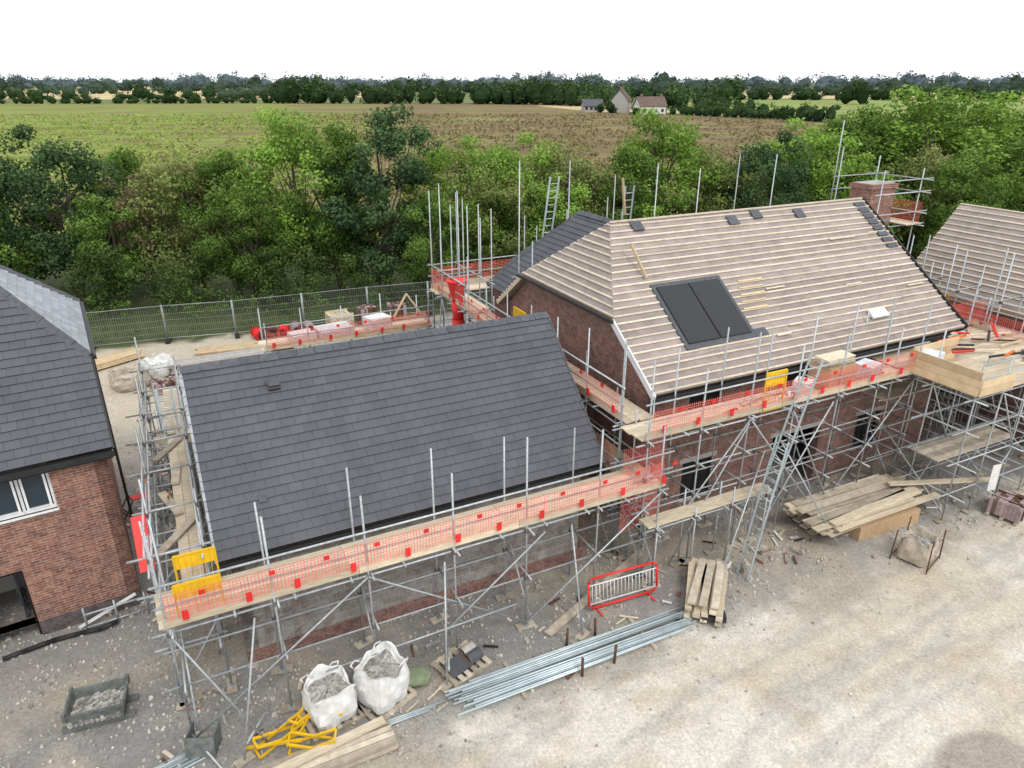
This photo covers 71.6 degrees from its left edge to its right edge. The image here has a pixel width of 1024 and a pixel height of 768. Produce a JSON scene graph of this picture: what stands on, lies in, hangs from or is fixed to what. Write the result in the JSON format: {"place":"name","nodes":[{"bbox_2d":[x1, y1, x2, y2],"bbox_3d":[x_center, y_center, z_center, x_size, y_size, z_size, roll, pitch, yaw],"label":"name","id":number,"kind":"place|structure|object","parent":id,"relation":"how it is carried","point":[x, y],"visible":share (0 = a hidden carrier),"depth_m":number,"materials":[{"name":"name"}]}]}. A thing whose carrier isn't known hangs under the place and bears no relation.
{"place":"outdoors","nodes":[
{"label":"outdoors","id":0,"kind":"place"},
{"bbox_2d":[4,90,361,99],"bbox_3d":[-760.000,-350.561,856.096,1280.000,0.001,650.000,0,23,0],"label":"stubble field","id":1,"kind":"structure","parent":0,"point":[106,95],"depth_m":774.71,"materials":[{"name":"plant"}]},
{"bbox_2d":[179,311,605,662],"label":"block garage","id":2,"kind":"structure","parent":0,"point":[284,439],"depth_m":18.11,"materials":[{"name":"tile"}]},
{"bbox_2d":[0,104,950,240],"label":"crop field","id":3,"kind":"structure","parent":0,"point":[206,109],"depth_m":222.45,"materials":[{"name":"plant"}]},
{"bbox_2d":[2,112,966,239],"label":"crop plants","id":4,"kind":"object","parent":3,"relation":"on","point":[570,136],"visible":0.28,"depth_m":180.22,"materials":[{"name":"plant"}]},
{"bbox_2d":[0,83,1023,767],"bbox_3d":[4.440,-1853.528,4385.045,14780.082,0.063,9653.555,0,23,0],"label":"ground","id":5,"kind":"structure","parent":0,"point":[904,669],"depth_m":17.43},
{"bbox_2d":[0,171,73,274],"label":"tree","id":6,"kind":"object","parent":5,"relation":"on","point":[20,263],"visible":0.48,"depth_m":44.06,"materials":[{"name":"green plant"}]},
{"bbox_2d":[0,123,130,297],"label":"tree","id":7,"kind":"object","parent":5,"relation":"on","point":[47,159],"visible":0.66,"depth_m":42.98,"materials":[{"name":"green plant"}]},
{"bbox_2d":[0,458,142,634],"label":"walls","id":8,"kind":"structure","parent":5,"relation":"on","point":[72,557],"depth_m":17.84,"materials":[{"name":"red brick"}]},
{"bbox_2d":[0,473,60,633],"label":"window and door","id":9,"kind":"structure","parent":8,"relation":"attached to","point":[24,496],"depth_m":17.02,"materials":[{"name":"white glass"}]},
{"bbox_2d":[0,265,112,473],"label":"roof","id":10,"kind":"structure","parent":8,"relation":"on","point":[51,409],"depth_m":17.45,"materials":[{"name":"tile"}]},
{"bbox_2d":[0,302,133,516],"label":"gutters","id":11,"kind":"object","parent":8,"relation":"attached to","point":[54,466],"visible":0.83,"depth_m":17.19,"materials":[{"name":"black plastic"}]},
{"bbox_2d":[2,592,149,660],"bbox_3d":[-11.051,6.076,18.016,3.243,0.700,0.462,-12,26,-26],"label":"drainage pipe","id":12,"kind":"object","parent":5,"relation":"on","point":[67,636],"visible":1,"depth_m":18.19,"materials":[{"name":"black plastic"}]},
{"bbox_2d":[60,673,138,734],"bbox_3d":[-9.147,7.097,15.716,1.440,0.615,0.874,-8,24,-18],"label":"mortar tub","id":13,"kind":"object","parent":5,"relation":"on","point":[95,705],"visible":1,"depth_m":15.67,"materials":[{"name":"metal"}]},
{"bbox_2d":[61,192,166,302],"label":"tree","id":14,"kind":"object","parent":5,"relation":"on","point":[96,216],"visible":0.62,"depth_m":42.85,"materials":[{"name":"green plant"}]},
{"bbox_2d":[95,347,144,369],"bbox_3d":[-20.172,-1.076,35.203,1.092,0.390,3.764,15,28,32],"label":"timber stack","id":15,"kind":"object","parent":5,"relation":"on","point":[118,357],"visible":0.58,"depth_m":35.40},
{"bbox_2d":[86,305,167,350],"bbox_3d":[-20.368,-2.965,37.458,3.723,2.100,0.700,-9,25,-19],"label":"fence","id":16,"kind":"object","parent":5,"relation":"on","point":[126,328],"visible":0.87,"depth_m":37.45,"materials":[{"name":"metal"}]},
{"bbox_2d":[71,145,185,281],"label":"tree","id":17,"kind":"object","parent":5,"relation":"on","point":[125,160],"visible":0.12,"depth_m":46.95,"materials":[{"name":"green plant"}]},
{"bbox_2d":[108,363,151,391],"bbox_3d":[-17.641,-0.292,32.791,1.662,0.839,1.665,-20,30,-39],"label":"pile","id":18,"kind":"object","parent":5,"relation":"on","point":[120,379],"visible":0.81,"depth_m":32.48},
{"bbox_2d":[98,171,182,297],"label":"tree","id":19,"kind":"object","parent":5,"relation":"on","point":[136,237],"visible":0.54,"depth_m":43.97,"materials":[{"name":"green plant"}]},
{"bbox_2d":[138,353,173,378],"bbox_3d":[-17.018,-0.907,34.089,1.346,0.954,1.344,7,24,16],"label":"bulk bag","id":20,"kind":"object","parent":5,"relation":"on","point":[161,360],"visible":0.87,"depth_m":33.81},
{"bbox_2d":[149,375,181,396],"bbox_3d":[-15.823,0.061,32.349,1.100,0.535,0.980,-20,30,-39],"label":"brick pallet","id":21,"kind":"object","parent":5,"relation":"on","point":[167,381],"visible":0.66,"depth_m":32.11,"materials":[{"name":"brick"}]},
{"bbox_2d":[154,752,205,767],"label":"steel tubes","id":22,"kind":"object","parent":5,"relation":"on","point":[177,760],"visible":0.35,"depth_m":14.67},
{"bbox_2d":[119,149,255,292],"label":"tree","id":23,"kind":"object","parent":5,"relation":"on","point":[163,179],"visible":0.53,"depth_m":43.80,"materials":[{"name":"green plant"}]},
{"bbox_2d":[0,80,382,96],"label":"distant trees","id":24,"kind":"object","parent":5,"relation":"on","point":[97,88],"visible":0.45,"depth_m":806.99,"materials":[{"name":"green plant"}]},
{"bbox_2d":[161,300,236,343],"bbox_3d":[-16.968,-3.399,38.477,3.598,2.100,0.700,-6,24,-14],"label":"fence","id":25,"kind":"object","parent":5,"relation":"on","point":[169,340],"visible":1,"depth_m":38.43,"materials":[{"name":"metal"}]},
{"bbox_2d":[0,81,404,99],"bbox_3d":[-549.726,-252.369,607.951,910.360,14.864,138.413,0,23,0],"label":"distant trees","id":26,"kind":"object","parent":5,"relation":"on","point":[138,92],"visible":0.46,"depth_m":557.82,"materials":[{"name":"plant"}]},
{"bbox_2d":[183,720,222,760],"bbox_3d":[-6.491,7.482,14.945,0.700,0.520,0.590,-1,23,-3],"label":"steel box","id":27,"kind":"object","parent":5,"relation":"on","point":[196,747],"visible":0.99,"depth_m":14.74,"materials":[{"name":"metal"}]},
{"bbox_2d":[168,347,270,374],"bbox_3d":[-14.474,-1.158,35.269,4.804,0.490,1.117,-11,25,-24],"label":"timber stack","id":28,"kind":"object","parent":5,"relation":"on","point":[218,356],"visible":0.41,"depth_m":34.99,"materials":[{"name":"wood"}]},
{"bbox_2d":[170,145,284,295],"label":"tree","id":29,"kind":"object","parent":5,"relation":"on","point":[220,166],"visible":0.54,"depth_m":43.57,"materials":[{"name":"green plant"}]},
{"bbox_2d":[194,339,293,356],"bbox_3d":[-13.276,-1.954,37.265,6.276,0.390,1.116,-8,24,-19],"label":"timber stack","id":30,"kind":"object","parent":5,"relation":"on","point":[206,350],"visible":0.45,"depth_m":36.48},
{"bbox_2d":[190,190,300,304],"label":"tree","id":31,"kind":"object","parent":5,"relation":"on","point":[217,248],"visible":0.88,"depth_m":42.73,"materials":[{"name":"green plant"}]},
{"bbox_2d":[79,273,448,325],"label":"undergrowth","id":32,"kind":"object","parent":5,"relation":"on","point":[220,308],"visible":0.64,"depth_m":42.14,"materials":[{"name":"green plant"}]},
{"bbox_2d":[231,293,303,338],"bbox_3d":[-13.568,-3.846,39.526,3.761,2.100,0.700,-9,25,-21],"label":"fence","id":33,"kind":"object","parent":5,"relation":"on","point":[237,336],"visible":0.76,"depth_m":39.30,"materials":[{"name":"metal"}]},
{"bbox_2d":[215,106,367,291],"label":"tree","id":34,"kind":"object","parent":5,"relation":"on","point":[276,151],"visible":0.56,"depth_m":43.70,"materials":[{"name":"green plant"}]},
{"bbox_2d":[92,295,490,346],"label":"weeds","id":35,"kind":"object","parent":5,"relation":"on","point":[193,328],"visible":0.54,"depth_m":39.65,"materials":[{"name":"green plant"}]},
{"bbox_2d":[0,72,583,105],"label":"hedgerow","id":36,"kind":"object","parent":5,"relation":"on","point":[315,91],"visible":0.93,"depth_m":450.93,"materials":[{"name":"plant"}]},
{"bbox_2d":[246,706,342,758],"bbox_3d":[-4.494,7.453,14.984,1.469,0.506,1.816,21,31,40],"label":"folding trestle","id":37,"kind":"object","parent":5,"relation":"on","point":[294,732],"visible":0.77,"depth_m":15.02,"materials":[{"name":"yellow paint"}]},
{"bbox_2d":[257,716,398,767],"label":"timber stack","id":38,"kind":"object","parent":5,"relation":"on","point":[371,739],"visible":1,"depth_m":14.73,"materials":[{"name":"wood"}]},
{"bbox_2d":[267,121,394,293],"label":"tree","id":39,"kind":"object","parent":5,"relation":"on","point":[334,156],"visible":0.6,"depth_m":43.80,"materials":[{"name":"green plant"}]},
{"bbox_2d":[298,701,365,744],"bbox_3d":[-4.004,7.343,15.790,1.200,0.114,1.000,-15,27,-32],"label":"wooden pallet","id":40,"kind":"object","parent":5,"relation":"on","point":[340,727],"visible":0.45,"depth_m":15.50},
{"bbox_2d":[300,660,357,730],"bbox_3d":[-4.002,6.815,15.567,1.038,1.020,1.036,-17,28,-34],"label":"bulk bag","id":41,"kind":"object","parent":40,"relation":"on","point":[328,697],"visible":1,"depth_m":15.35,"materials":[{"name":"fabric"}]},
{"bbox_2d":[301,287,367,323],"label":"fence","id":42,"kind":"object","parent":5,"relation":"on","point":[329,303],"visible":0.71,"depth_m":40.61,"materials":[{"name":"metal"}]},
{"bbox_2d":[325,308,353,324],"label":"pallet stack","id":43,"kind":"object","parent":5,"relation":"on","point":[334,313],"visible":0.56,"depth_m":40.09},
{"bbox_2d":[254,293,442,353],"bbox_3d":[-7.218,-1.827,32.083,8.174,4.219,2.064,-11,25,-24],"label":"scaffold","id":44,"kind":"object","parent":5,"relation":"on","point":[378,323],"visible":0.69,"depth_m":31.20,"materials":[{"name":"metal"}]},
{"bbox_2d":[0,72,707,96],"bbox_3d":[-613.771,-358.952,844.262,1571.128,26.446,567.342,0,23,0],"label":"distant trees","id":45,"kind":"object","parent":5,"relation":"on","point":[255,79],"visible":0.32,"depth_m":1032.09,"materials":[{"name":"green plant"}]},
{"bbox_2d":[355,304,377,325],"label":"brick pallet","id":46,"kind":"object","parent":5,"relation":"on","point":[366,308],"visible":0.47,"depth_m":40.59,"materials":[{"name":"brick"}]},
{"bbox_2d":[314,101,445,295],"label":"tree","id":47,"kind":"object","parent":5,"relation":"on","point":[408,171],"visible":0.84,"depth_m":43.15,"materials":[{"name":"green plant"}]},
{"bbox_2d":[357,686,416,719],"bbox_3d":[-2.951,7.161,16.216,1.000,0.114,1.200,19,29,37],"label":"wooden pallet","id":48,"kind":"object","parent":5,"relation":"on","point":[400,704],"visible":0.32,"depth_m":15.92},
{"bbox_2d":[350,641,409,714],"bbox_3d":[-2.951,6.568,15.957,1.093,1.169,1.092,15,28,32],"label":"bulk bag","id":49,"kind":"object","parent":48,"relation":"on","point":[381,679],"visible":0.99,"depth_m":15.75,"materials":[{"name":"fabric"}]},
{"bbox_2d":[386,301,406,320],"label":"brick pallet","id":50,"kind":"object","parent":5,"relation":"on","point":[392,305],"visible":0.47,"depth_m":41.09,"materials":[{"name":"brick"}]},
{"bbox_2d":[125,337,676,767],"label":"scaffold","id":51,"kind":"object","parent":5,"relation":"on","point":[203,594],"visible":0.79,"depth_m":16.53,"materials":[{"name":"metal"}]},
{"bbox_2d":[389,700,445,724],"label":"steel tubes","id":52,"kind":"object","parent":5,"relation":"on","point":[406,716],"visible":0.65,"depth_m":15.81},
{"bbox_2d":[408,666,431,686],"bbox_3d":[-2.320,6.889,16.669,0.868,0.260,0.504,-4,23,-8],"label":"green sack","id":53,"kind":"object","parent":5,"relation":"on","point":[420,676],"visible":0.62,"depth_m":16.56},
{"bbox_2d":[398,190,471,301],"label":"tree","id":54,"kind":"object","parent":5,"relation":"on","point":[421,255],"visible":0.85,"depth_m":43.44,"materials":[{"name":"green plant"}]},
{"bbox_2d":[446,277,466,324],"bbox_3d":[-2.235,-1.686,30.040,0.880,5.560,0.867,-11,25,-24],"label":"rubbish chute","id":55,"kind":"object","parent":5,"relation":"on","point":[458,318],"visible":0.41,"depth_m":29.12,"materials":[{"name":"red plastic"}]},
{"bbox_2d":[0,183,914,294],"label":"hedge","id":56,"kind":"object","parent":5,"relation":"on","point":[5,249],"visible":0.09,"depth_m":45.15,"materials":[{"name":"green plant"}]},
{"bbox_2d":[430,640,492,687],"bbox_3d":[-1.223,6.672,17.116,1.150,0.310,1.000,-20,30,-39],"label":"tile pallet","id":57,"kind":"object","parent":5,"relation":"on","point":[467,656],"visible":0.96,"depth_m":17.04,"materials":[{"name":"wood"}]},
{"bbox_2d":[397,134,530,274],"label":"tree","id":58,"kind":"object","parent":5,"relation":"on","point":[440,157],"visible":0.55,"depth_m":45.76,"materials":[{"name":"green plant"}]},
{"bbox_2d":[28,225,928,316],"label":"undergrowth","id":59,"kind":"object","parent":5,"relation":"on","point":[100,279],"visible":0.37,"depth_m":43.16,"materials":[{"name":"green plant"}]},
{"bbox_2d":[7,453,973,767],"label":"building debris","id":60,"kind":"object","parent":5,"relation":"on","point":[169,755],"visible":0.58,"depth_m":19.09,"materials":[{"name":"beige brick"}]},
{"bbox_2d":[458,161,539,273],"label":"tree","id":61,"kind":"object","parent":5,"relation":"on","point":[481,194],"visible":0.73,"depth_m":45.22,"materials":[{"name":"green plant"}]},
{"bbox_2d":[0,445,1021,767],"bbox_3d":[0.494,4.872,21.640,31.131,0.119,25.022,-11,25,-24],"label":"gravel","id":62,"kind":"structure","parent":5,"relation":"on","point":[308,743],"depth_m":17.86,"materials":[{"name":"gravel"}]},
{"bbox_2d":[0,70,1023,86],"bbox_3d":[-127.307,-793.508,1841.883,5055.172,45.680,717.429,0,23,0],"label":"distant trees","id":63,"kind":"object","parent":5,"relation":"on","point":[753,80],"visible":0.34,"depth_m":1853.93,"materials":[{"name":"green plant"}]},
{"bbox_2d":[8,70,1023,88],"bbox_3d":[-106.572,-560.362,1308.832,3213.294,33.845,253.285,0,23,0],"label":"distant trees","id":64,"kind":"object","parent":5,"relation":"on","point":[199,80],"visible":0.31,"depth_m":1263.41,"materials":[{"name":"green plant"}]},
{"bbox_2d":[472,132,566,248],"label":"tree","id":65,"kind":"object","parent":5,"relation":"on","point":[508,156],"visible":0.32,"depth_m":47.34,"materials":[{"name":"green plant"}]},
{"bbox_2d":[511,170,596,249],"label":"tree","id":66,"kind":"object","parent":5,"relation":"on","point":[541,203],"visible":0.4,"depth_m":45.70,"materials":[{"name":"green plant"}]},
{"bbox_2d":[444,605,696,715],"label":"steel tubes","id":67,"kind":"object","parent":5,"relation":"on","point":[495,685],"visible":0.98,"depth_m":17.07},
{"bbox_2d":[520,144,628,243],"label":"tree","id":68,"kind":"object","parent":5,"relation":"on","point":[583,168],"visible":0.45,"depth_m":47.30,"materials":[{"name":"green plant"}]},
{"bbox_2d":[580,99,602,111],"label":"barn","id":69,"kind":"structure","parent":5,"relation":"on","point":[588,105],"depth_m":325.76,"materials":[{"name":"concrete"}]},
{"bbox_2d":[544,550,641,636],"bbox_3d":[2.373,5.696,19.592,4.441,0.165,0.300,-24,33,-44],"label":"scaffold board","id":70,"kind":"object","parent":5,"relation":"on","point":[564,619],"visible":0.86,"depth_m":19.24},
{"bbox_2d":[426,154,777,327],"bbox_3d":[4.663,-5.341,32.736,16.836,10.172,5.062,-11,25,-24],"label":"scaffold","id":71,"kind":"object","parent":5,"relation":"on","point":[441,288],"visible":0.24,"depth_m":30.01,"materials":[{"name":"metal"}]},
{"bbox_2d":[610,86,631,112],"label":"stone farmhouse","id":72,"kind":"object","parent":5,"relation":"on","point":[621,99],"visible":0.94,"depth_m":321.11,"materials":[{"name":"concrete"}]},
{"bbox_2d":[587,561,657,616],"bbox_3d":[2.996,5.438,19.093,2.164,1.024,0.600,-9,17,-20],"label":"pedestrian barrier","id":73,"kind":"object","parent":5,"relation":"on","point":[593,606],"visible":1,"depth_m":19.06,"materials":[{"name":"red plastic"}]},
{"bbox_2d":[473,77,774,111],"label":"woodland","id":74,"kind":"object","parent":5,"relation":"on","point":[677,95],"visible":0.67,"depth_m":380.87,"materials":[{"name":"plant"}]},
{"bbox_2d":[587,142,671,219],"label":"tree","id":75,"kind":"object","parent":5,"relation":"on","point":[646,163],"visible":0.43,"depth_m":47.54,"materials":[{"name":"green plant"}]},
{"bbox_2d":[594,100,685,114],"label":"hedge","id":76,"kind":"object","parent":5,"relation":"on","point":[610,107],"visible":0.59,"depth_m":313.10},
{"bbox_2d":[632,94,667,114],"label":"white farmhouse","id":77,"kind":"object","parent":5,"relation":"on","point":[658,103],"visible":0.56,"depth_m":301.38,"materials":[{"name":"ceramic"}]},
{"bbox_2d":[604,107,733,218],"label":"tree","id":78,"kind":"object","parent":5,"relation":"on","point":[679,145],"visible":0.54,"depth_m":48.18,"materials":[{"name":"green plant"}]},
{"bbox_2d":[464,257,932,590],"bbox_3d":[4.203,0.682,22.834,9.471,6.850,16.349,-43,48,-58],"label":"scaffold","id":79,"kind":"object","parent":5,"relation":"on","point":[835,372],"visible":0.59,"depth_m":20.57,"materials":[{"name":"metal"}]},
{"bbox_2d":[683,557,728,626],"bbox_3d":[5.302,5.581,19.332,1.099,0.580,2.455,7,24,15],"label":"timber stack","id":80,"kind":"object","parent":5,"relation":"on","point":[707,580],"visible":1,"depth_m":18.93,"materials":[{"name":"beige wood"}]},
{"bbox_2d":[667,145,762,213],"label":"tree","id":81,"kind":"object","parent":5,"relation":"on","point":[714,161],"visible":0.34,"depth_m":48.38,"materials":[{"name":"green plant"}]},
{"bbox_2d":[508,281,934,530],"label":"walls","id":82,"kind":"structure","parent":5,"relation":"on","point":[606,353],"depth_m":23.23,"materials":[{"name":"brown brick"}]},
{"bbox_2d":[496,199,964,395],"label":"battened roof","id":83,"kind":"structure","parent":82,"relation":"on","point":[810,265],"depth_m":23.75,"materials":[{"name":"wood"}]},
{"bbox_2d":[516,178,968,402],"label":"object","id":84,"kind":"structure","parent":83,"relation":"on","point":[701,312],"depth_m":22.27,"materials":[{"name":"beige plastic"}]},
{"bbox_2d":[849,180,898,225],"bbox_3d":[14.722,-6.017,29.771,1.520,4.740,1.120,-11,25,-24],"label":"chimney","id":85,"kind":"object","parent":83,"relation":"on","point":[868,191],"visible":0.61,"depth_m":28.70,"materials":[{"name":"red brick"}]},
{"bbox_2d":[678,101,840,121],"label":"hedgerow","id":86,"kind":"object","parent":5,"relation":"on","point":[809,113],"visible":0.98,"depth_m":265.44,"materials":[{"name":"plant"}]},
{"bbox_2d":[711,130,814,210],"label":"tree","id":87,"kind":"object","parent":5,"relation":"on","point":[793,175],"visible":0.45,"depth_m":47.49,"materials":[{"name":"green plant"}]},
{"bbox_2d":[678,358,889,502],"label":"openings","id":88,"kind":"object","parent":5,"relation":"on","point":[687,480],"visible":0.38,"depth_m":22.68,"materials":[{"name":"concrete"}]},
{"bbox_2d":[731,115,870,205],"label":"tree","id":89,"kind":"object","parent":5,"relation":"on","point":[817,140],"visible":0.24,"depth_m":50.94,"materials":[{"name":"green plant"}]},
{"bbox_2d":[641,71,1023,95],"bbox_3d":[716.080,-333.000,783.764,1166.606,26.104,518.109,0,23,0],"label":"distant trees","id":90,"kind":"object","parent":5,"relation":"on","point":[1016,82],"visible":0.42,"depth_m":906.51,"materials":[{"name":"green plant"}]},
{"bbox_2d":[666,100,1023,117],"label":"pasture","id":91,"kind":"structure","parent":5,"relation":"on","point":[820,104],"depth_m":436.25,"materials":[{"name":"plant"}]},
{"bbox_2d":[790,151,916,243],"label":"tree","id":92,"kind":"object","parent":5,"relation":"on","point":[830,173],"visible":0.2,"depth_m":50.05,"materials":[{"name":"green plant"}]},
{"bbox_2d":[802,102,913,213],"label":"tree","id":93,"kind":"object","parent":5,"relation":"on","point":[871,115],"visible":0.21,"depth_m":52.87,"materials":[{"name":"green plant"}]},
{"bbox_2d":[698,79,1022,106],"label":"hedgerow","id":94,"kind":"object","parent":5,"relation":"on","point":[862,93],"visible":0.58,"depth_m":529.52,"materials":[{"name":"plant"}]},
{"bbox_2d":[782,473,940,541],"bbox_3d":[11.020,3.920,22.850,5.336,0.879,2.271,-11,25,-24],"label":"timber stack","id":95,"kind":"object","parent":5,"relation":"on","point":[867,507],"visible":0.92,"depth_m":22.24,"materials":[{"name":"wood"}]},
{"bbox_2d":[858,143,960,255],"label":"tree","id":96,"kind":"object","parent":5,"relation":"on","point":[916,168],"visible":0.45,"depth_m":50.77,"materials":[{"name":"green plant"}]},
{"bbox_2d":[799,85,1023,250],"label":"tree","id":97,"kind":"object","parent":5,"relation":"on","point":[900,129],"visible":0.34,"depth_m":52.23,"materials":[{"name":"green plant"}]},
{"bbox_2d":[889,516,946,574],"bbox_3d":[11.926,4.709,20.843,1.139,1.001,1.040,-20,30,-39],"label":"bag stand","id":98,"kind":"object","parent":5,"relation":"on","point":[891,554],"visible":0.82,"depth_m":20.77,"materials":[{"name":"metal"}]},
{"bbox_2d":[897,524,939,566],"bbox_3d":[11.924,4.746,20.854,0.939,0.884,0.941,-20,30,-39],"label":"bulk bag","id":99,"kind":"object","parent":5,"relation":"on","point":[915,545],"visible":0.95,"depth_m":20.66,"materials":[{"name":"fabric"}]},
{"bbox_2d":[830,120,1023,457],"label":"scaffold","id":100,"kind":"object","parent":5,"relation":"on","point":[904,222],"visible":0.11,"depth_m":27.34,"materials":[{"name":"metal"}]},
{"bbox_2d":[851,297,1023,523],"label":"scaffold tower","id":101,"kind":"structure","parent":5,"relation":"on","point":[975,363],"depth_m":23.24,"materials":[{"name":"metal"}]},
{"bbox_2d":[882,90,1023,211],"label":"tree","id":102,"kind":"object","parent":5,"relation":"on","point":[1006,131],"visible":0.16,"depth_m":55.02,"materials":[{"name":"green plant"}]},
{"bbox_2d":[909,148,1014,253],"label":"tree","id":103,"kind":"object","parent":5,"relation":"on","point":[963,176],"visible":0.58,"depth_m":47.77,"materials":[{"name":"green plant"}]},
{"bbox_2d":[916,203,1023,446],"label":"brick house","id":104,"kind":"structure","parent":5,"relation":"on","point":[987,236],"depth_m":28.69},
{"bbox_2d":[938,136,1023,216],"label":"tree","id":105,"kind":"object","parent":5,"relation":"on","point":[1015,147],"visible":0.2,"depth_m":50.88,"materials":[{"name":"green plant"}]},
{"bbox_2d":[985,489,1023,526],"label":"brick pallet","id":106,"kind":"object","parent":5,"relation":"on","point":[1003,504],"visible":1,"depth_m":22.81,"materials":[{"name":"brick"}]},
{"bbox_2d":[0,0,1023,82],"label":"sky","id":107,"kind":"structure","parent":0,"point":[70,39],"materials":[{"name":"white"}]},
{"bbox_2d":[486,210,616,317],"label":"roof","id":108,"kind":"structure","parent":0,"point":[577,225],"depth_m":29.15,"materials":[{"name":"tile"}]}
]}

